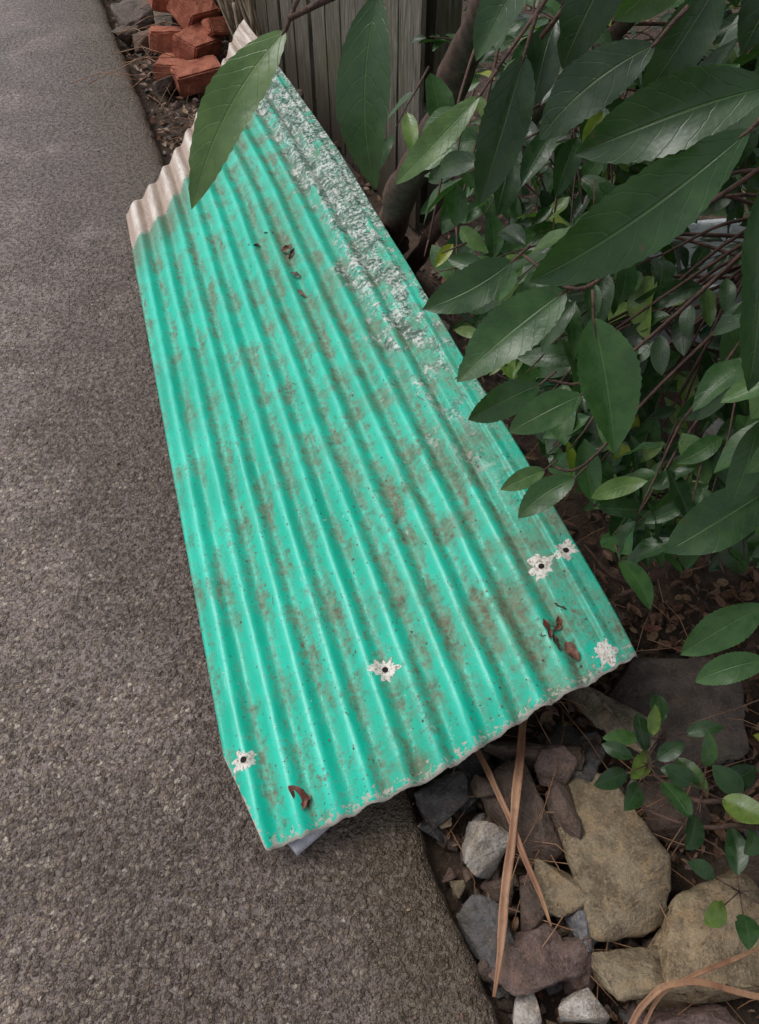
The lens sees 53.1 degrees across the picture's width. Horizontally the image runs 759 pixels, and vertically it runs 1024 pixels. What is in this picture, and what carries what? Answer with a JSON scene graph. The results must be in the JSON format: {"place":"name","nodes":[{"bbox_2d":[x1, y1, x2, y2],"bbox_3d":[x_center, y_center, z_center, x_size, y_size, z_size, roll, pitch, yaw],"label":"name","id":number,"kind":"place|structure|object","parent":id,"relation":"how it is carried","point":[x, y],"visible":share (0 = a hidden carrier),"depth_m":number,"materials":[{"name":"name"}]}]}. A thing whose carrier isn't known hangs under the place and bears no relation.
{"place":"outdoors","nodes":[
{"label":"outdoors","id":0,"kind":"place"},
{"bbox_2d":[0,0,498,1023],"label":"concrete path","id":1,"kind":"structure","parent":0,"point":[144,878],"depth_m":1.67,"materials":[{"name":"grey concrete"}]},
{"bbox_2d":[288,827,329,855],"bbox_3d":[-0.041,0.569,1.562,0.350,0.036,0.036,-35,60,-24],"label":"metal pipe","id":2,"kind":"object","parent":1,"relation":"on","point":[298,846],"visible":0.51,"depth_m":1.49,"materials":[{"name":"grey metal"}]},
{"bbox_2d":[126,19,636,850],"bbox_3d":[-0.399,-0.825,2.499,0.852,0.195,3.557,-14,53,-11],"label":"corrugated metal sheet","id":3,"kind":"object","parent":1,"relation":"on","point":[372,337],"visible":0.91,"depth_m":1.86,"materials":[{"name":"paint"}]},
{"bbox_2d":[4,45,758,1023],"bbox_3d":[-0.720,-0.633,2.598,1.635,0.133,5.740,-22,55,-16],"label":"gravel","id":4,"kind":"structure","parent":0,"point":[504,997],"depth_m":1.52,"materials":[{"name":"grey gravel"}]},
{"bbox_2d":[111,0,154,31],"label":"rock","id":5,"kind":"object","parent":4,"relation":"on","point":[128,12],"visible":0.5,"depth_m":4.14,"materials":[{"name":"grey stone"}]},
{"bbox_2d":[413,769,468,828],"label":"rock","id":6,"kind":"object","parent":4,"relation":"on","point":[441,799],"visible":0.95,"depth_m":1.57,"materials":[{"name":"grey stone"}]},
{"bbox_2d":[450,752,494,813],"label":"rock","id":7,"kind":"object","parent":4,"relation":"on","point":[470,766],"visible":0.3,"depth_m":1.64,"materials":[{"name":"grey stone"}]},
{"bbox_2d":[456,894,514,969],"bbox_3d":[0.208,0.800,1.445,0.091,0.072,0.134,-29,58,-21],"label":"rock","id":8,"kind":"object","parent":4,"relation":"on","point":[477,916],"visible":0.78,"depth_m":1.43,"materials":[{"name":"grey stone"}]},
{"bbox_2d":[462,820,508,879],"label":"rock","id":9,"kind":"object","parent":4,"relation":"on","point":[484,845],"visible":0.94,"depth_m":1.50,"materials":[{"name":"grey stone"}]},
{"bbox_2d":[480,756,562,869],"bbox_3d":[0.295,0.630,1.579,0.134,0.101,0.214,-20,55,-15],"label":"rock","id":10,"kind":"object","parent":4,"relation":"on","point":[531,806],"visible":0.6,"depth_m":1.55,"materials":[{"name":"stone"}]},
{"bbox_2d":[469,774,494,797],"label":"rock","id":11,"kind":"object","parent":10,"relation":"on","point":[480,786],"visible":0.9,"depth_m":1.56,"materials":[{"name":"grey stone"}]},
{"bbox_2d":[475,749,551,925],"bbox_3d":[0.250,0.609,1.526,0.019,0.048,0.420,-14,53,-11],"label":"dry strap leaf","id":12,"kind":"object","parent":10,"relation":"on","point":[506,811],"visible":0.66,"depth_m":1.48,"materials":[{"name":"brown plant"}]},
{"bbox_2d":[512,993,541,1023],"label":"rock","id":13,"kind":"object","parent":4,"relation":"on","point":[526,1009],"visible":0.69,"depth_m":1.35,"materials":[{"name":"grey stone"}]},
{"bbox_2d":[520,884,545,931],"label":"rock","id":14,"kind":"object","parent":4,"relation":"on","point":[532,914],"visible":0.81,"depth_m":1.44,"materials":[{"name":"brown stone"}]},
{"bbox_2d":[484,740,585,773],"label":"rock","id":15,"kind":"object","parent":4,"relation":"on","point":[503,751],"visible":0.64,"depth_m":1.63,"materials":[{"name":"stone"}]},
{"bbox_2d":[534,744,577,786],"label":"rock","id":16,"kind":"object","parent":15,"relation":"on","point":[549,757],"visible":0.97,"depth_m":1.60,"materials":[{"name":"stone"}]},
{"bbox_2d":[488,922,586,995],"bbox_3d":[0.283,0.830,1.412,0.179,0.086,0.106,-13,53,-10],"label":"rock","id":17,"kind":"object","parent":4,"relation":"on","point":[530,964],"visible":0.79,"depth_m":1.38,"materials":[{"name":"brown stone"}]},
{"bbox_2d":[492,719,527,996],"bbox_3d":[0.266,0.614,1.518,0.025,0.055,0.617,11,53,8],"label":"dry strap leaf","id":18,"kind":"object","parent":17,"relation":"on","point":[510,849],"visible":0.78,"depth_m":1.46,"materials":[{"name":"brown plant"}]},
{"bbox_2d":[564,909,596,955],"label":"rock","id":19,"kind":"object","parent":4,"relation":"on","point":[576,921],"visible":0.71,"depth_m":1.43,"materials":[{"name":"grey stone"}]},
{"bbox_2d":[558,987,609,1023],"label":"rock","id":20,"kind":"object","parent":4,"relation":"on","point":[584,1005],"visible":1,"depth_m":1.35,"materials":[{"name":"grey stone"}]},
{"bbox_2d":[591,945,663,1001],"bbox_3d":[0.459,0.853,1.401,0.141,0.086,0.083,-6,52,-5],"label":"rock","id":21,"kind":"object","parent":4,"relation":"on","point":[624,975],"visible":0.91,"depth_m":1.38,"materials":[{"name":"beige stone"}]},
{"bbox_2d":[643,947,758,1023],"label":"dry strap leaf","id":22,"kind":"object","parent":4,"relation":"on","point":[700,972],"visible":1,"depth_m":1.34,"materials":[{"name":"brown plant"}]},
{"bbox_2d":[102,0,758,1023],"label":"ground","id":23,"kind":"structure","parent":0,"point":[440,858],"depth_m":2.00,"materials":[{"name":"soil"}]},
{"bbox_2d":[111,25,138,45],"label":"rock","id":24,"kind":"object","parent":23,"relation":"on","point":[125,37],"visible":0.88,"depth_m":4.01,"materials":[{"name":"grey stone"}]},
{"bbox_2d":[132,29,148,52],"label":"rock","id":25,"kind":"object","parent":23,"relation":"on","point":[144,41],"visible":0.33,"depth_m":3.99,"materials":[{"name":"grey stone"}]},
{"bbox_2d":[153,75,174,93],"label":"rock","id":26,"kind":"object","parent":23,"relation":"on","point":[161,85],"visible":0.87,"depth_m":3.69,"materials":[{"name":"grey stone"}]},
{"bbox_2d":[148,25,182,53],"bbox_3d":[-1.073,-2.416,3.894,0.226,0.135,0.169,-7,52,-5],"label":"broken brick","id":27,"kind":"object","parent":23,"relation":"on","point":[162,35],"visible":0.51,"depth_m":3.83,"materials":[{"name":"red brick"}]},
{"bbox_2d":[166,0,220,28],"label":"broken brick","id":28,"kind":"object","parent":27,"relation":"on","point":[186,13],"visible":0.77,"depth_m":3.81,"materials":[{"name":"red brick"}]},
{"bbox_2d":[153,52,184,80],"bbox_3d":[-1.024,-2.196,3.767,0.166,0.127,0.221,0,52,0],"label":"broken brick","id":29,"kind":"object","parent":23,"relation":"on","point":[159,68],"visible":0.47,"depth_m":3.69,"materials":[{"name":"red brick"}]},
{"bbox_2d":[172,22,221,59],"bbox_3d":[-0.904,-2.344,3.806,0.171,0.147,0.271,20,55,15],"label":"broken brick","id":30,"kind":"object","parent":29,"relation":"on","point":[194,41],"visible":0.83,"depth_m":3.74,"materials":[{"name":"red brick"}]},
{"bbox_2d":[201,16,229,37],"bbox_3d":[-0.838,-2.438,3.825,0.130,0.137,0.185,-31,58,-22],"label":"broken brick","id":31,"kind":"object","parent":30,"relation":"on","point":[215,26],"visible":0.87,"depth_m":3.77,"materials":[{"name":"red brick"}]},
{"bbox_2d":[170,55,220,97],"bbox_3d":[-0.882,-2.137,3.725,0.269,0.123,0.152,-25,56,-18],"label":"broken brick","id":32,"kind":"object","parent":23,"relation":"on","point":[192,76],"visible":0.74,"depth_m":3.67,"materials":[{"name":"red brick"}]},
{"bbox_2d":[170,8,220,26],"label":"rock","id":33,"kind":"object","parent":23,"relation":"on","point":[173,20],"visible":0.09,"depth_m":4.08,"materials":[{"name":"grey stone"}]},
{"bbox_2d":[147,0,170,13],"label":"broken brick","id":34,"kind":"object","parent":33,"relation":"on","point":[158,5],"visible":0.29,"depth_m":3.90,"materials":[{"name":"red brick"}]},
{"bbox_2d":[153,11,171,25],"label":"rock","id":35,"kind":"object","parent":33,"relation":"on","point":[161,18],"visible":0.13,"depth_m":4.09,"materials":[{"name":"grey stone"}]},
{"bbox_2d":[216,0,261,40],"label":"dry sticks","id":36,"kind":"object","parent":23,"relation":"on","point":[238,8],"visible":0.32,"depth_m":3.72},
{"bbox_2d":[296,89,303,100],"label":"rock","id":37,"kind":"object","parent":23,"relation":"on","point":[300,92],"visible":0.03,"depth_m":3.33,"materials":[{"name":"stone"}]},
{"bbox_2d":[213,0,462,230],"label":"wooden fence","id":38,"kind":"object","parent":23,"relation":"on","point":[324,29],"visible":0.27,"depth_m":2.99,"materials":[{"name":"grey wood"}]},
{"bbox_2d":[398,234,409,254],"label":"rock","id":39,"kind":"object","parent":23,"relation":"on","point":[403,247],"visible":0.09,"depth_m":2.70,"materials":[{"name":"brown stone"}]},
{"bbox_2d":[72,3,758,1023],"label":"fallen twigs","id":40,"kind":"object","parent":23,"relation":"on","point":[518,857],"depth_m":1.62,"materials":[{"name":"brown wood"}]},
{"bbox_2d":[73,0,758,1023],"bbox_3d":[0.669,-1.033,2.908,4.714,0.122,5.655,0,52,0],"label":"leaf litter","id":41,"kind":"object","parent":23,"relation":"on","point":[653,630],"visible":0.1,"depth_m":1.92,"materials":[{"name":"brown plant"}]},
{"bbox_2d":[437,313,450,334],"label":"rock","id":42,"kind":"object","parent":23,"relation":"on","point":[446,324],"visible":0.04,"depth_m":2.39,"materials":[{"name":"grey stone"}]},
{"bbox_2d":[188,0,758,949],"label":"laurel shrub","id":43,"kind":"object","parent":23,"relation":"on","point":[566,298],"visible":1,"depth_m":0.92,"materials":[{"name":"green plant"}]},
{"bbox_2d":[534,858,587,917],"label":"rock","id":44,"kind":"object","parent":23,"relation":"on","point":[564,894],"visible":0.73,"depth_m":1.45,"materials":[{"name":"beige stone"}]},
{"bbox_2d":[543,721,605,782],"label":"rock","id":45,"kind":"object","parent":23,"relation":"on","point":[593,759],"visible":0.51,"depth_m":1.68,"materials":[{"name":"grey stone"}]},
{"bbox_2d":[561,936,594,994],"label":"rock","id":46,"kind":"object","parent":23,"relation":"on","point":[576,956],"visible":0.75,"depth_m":1.39,"materials":[{"name":"brown stone"}]},
{"bbox_2d":[547,772,670,941],"bbox_3d":[0.469,0.687,1.536,0.211,0.133,0.332,0,52,0],"label":"rock","id":47,"kind":"object","parent":23,"relation":"on","point":[619,863],"visible":0.77,"depth_m":1.48,"materials":[{"name":"beige stone"}]},
{"bbox_2d":[545,782,581,861],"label":"rock","id":48,"kind":"object","parent":47,"relation":"on","point":[564,816],"visible":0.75,"depth_m":1.55,"materials":[{"name":"brown stone"}]},
{"bbox_2d":[565,686,661,754],"bbox_3d":[0.503,0.460,1.689,0.224,0.085,0.096,29,58,21],"label":"rock","id":49,"kind":"object","parent":23,"relation":"on","point":[603,712],"visible":0.64,"depth_m":1.67,"materials":[{"name":"grey stone"}]},
{"bbox_2d":[610,601,623,621],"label":"rock","id":50,"kind":"object","parent":23,"relation":"on","point":[618,612],"visible":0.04,"depth_m":1.75,"materials":[{"name":"grey stone"}]},
{"bbox_2d":[639,778,711,848],"bbox_3d":[0.630,0.640,1.620,0.150,0.094,0.137,0,52,0],"label":"rock","id":51,"kind":"object","parent":23,"relation":"on","point":[661,827],"visible":0.53,"depth_m":1.59,"materials":[{"name":"stone"}]},
{"bbox_2d":[606,656,748,780],"bbox_3d":[0.682,0.471,1.735,0.325,0.162,0.284,0,52,0],"label":"rock","id":52,"kind":"object","parent":23,"relation":"on","point":[639,682],"visible":0.6,"depth_m":1.70,"materials":[{"name":"grey stone"}]},
{"bbox_2d":[633,218,745,347],"bbox_3d":[1.040,-0.747,2.553,0.564,0.276,0.374,-7,52,-5],"label":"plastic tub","id":53,"kind":"object","parent":23,"relation":"on","point":[700,226],"visible":0.06,"depth_m":2.57,"materials":[{"name":"grey plastic"}]},
{"bbox_2d":[624,870,758,1010],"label":"rock","id":54,"kind":"object","parent":23,"relation":"on","point":[686,940],"visible":0.73,"depth_m":1.40,"materials":[{"name":"beige stone"}]},
{"bbox_2d":[628,978,758,1023],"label":"dry strap leaf","id":55,"kind":"object","parent":54,"relation":"on","point":[650,997],"visible":1,"depth_m":1.32,"materials":[{"name":"brown plant"}]},
{"bbox_2d":[642,1004,740,1023],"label":"rock","id":56,"kind":"object","parent":23,"relation":"on","point":[707,1014],"visible":0.81,"depth_m":1.34,"materials":[{"name":"brown stone"}]},
{"bbox_2d":[702,418,723,437],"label":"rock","id":57,"kind":"object","parent":23,"relation":"on","point":[714,427],"visible":0.07,"depth_m":2.13,"materials":[{"name":"grey stone"}]},
{"bbox_2d":[710,854,758,888],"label":"rock","id":58,"kind":"object","parent":23,"relation":"on","point":[719,865],"visible":0.3,"depth_m":1.53,"materials":[{"name":"brown stone"}]}
]}

